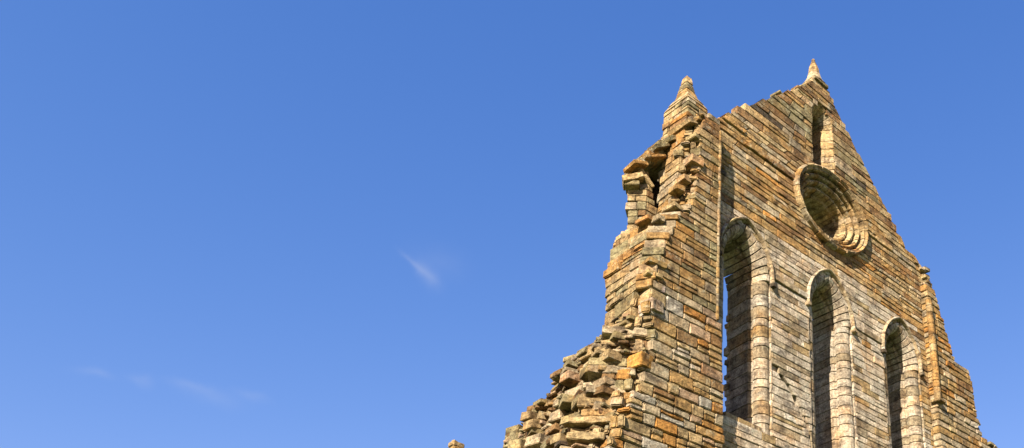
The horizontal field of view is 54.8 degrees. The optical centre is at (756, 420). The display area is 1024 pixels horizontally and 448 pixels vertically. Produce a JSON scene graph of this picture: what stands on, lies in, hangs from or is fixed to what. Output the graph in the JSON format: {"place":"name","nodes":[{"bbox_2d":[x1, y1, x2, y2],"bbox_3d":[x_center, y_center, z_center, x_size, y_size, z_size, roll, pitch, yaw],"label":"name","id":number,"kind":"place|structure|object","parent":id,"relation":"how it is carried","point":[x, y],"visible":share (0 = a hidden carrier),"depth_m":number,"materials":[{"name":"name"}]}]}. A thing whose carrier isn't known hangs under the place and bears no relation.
{"place":"outdoors","nodes":[
{"label":"outdoors","id":0,"kind":"place"},
{"bbox_2d":[448,440,464,447],"bbox_3d":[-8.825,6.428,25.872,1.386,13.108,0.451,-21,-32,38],"label":"wall stump","id":1,"kind":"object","parent":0,"point":[454,444],"visible":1,"depth_m":28.72,"materials":[{"name":"stone"}]},
{"bbox_2d":[0,0,1023,447],"label":"sky","id":2,"kind":"structure","parent":0,"point":[224,223],"materials":[{"name":"blue"}]},
{"bbox_2d":[503,59,996,447],"bbox_3d":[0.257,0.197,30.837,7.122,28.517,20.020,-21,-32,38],"label":"abbey ruin","id":3,"kind":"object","parent":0,"point":[774,207],"visible":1,"depth_m":28.32,"materials":[{"name":"stone"}]},
{"bbox_2d":[717,217,776,435],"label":"lancet window","id":4,"kind":"structure","parent":3,"relation":"in","point":[748,363],"depth_m":27.75,"materials":[{"name":"stone"}]},
{"bbox_2d":[802,269,857,447],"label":"lancet window","id":5,"kind":"structure","parent":3,"relation":"in","point":[832,416],"depth_m":30.39,"materials":[{"name":"stone"}]},
{"bbox_2d":[793,163,868,256],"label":"round window","id":6,"kind":"structure","parent":3,"relation":"in","point":[830,214],"depth_m":32.94,"materials":[{"name":"stone"}]},
{"bbox_2d":[881,317,925,447],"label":"lancet window","id":7,"kind":"structure","parent":3,"relation":"in","point":[905,420],"depth_m":33.26,"materials":[{"name":"stone"}]}
]}

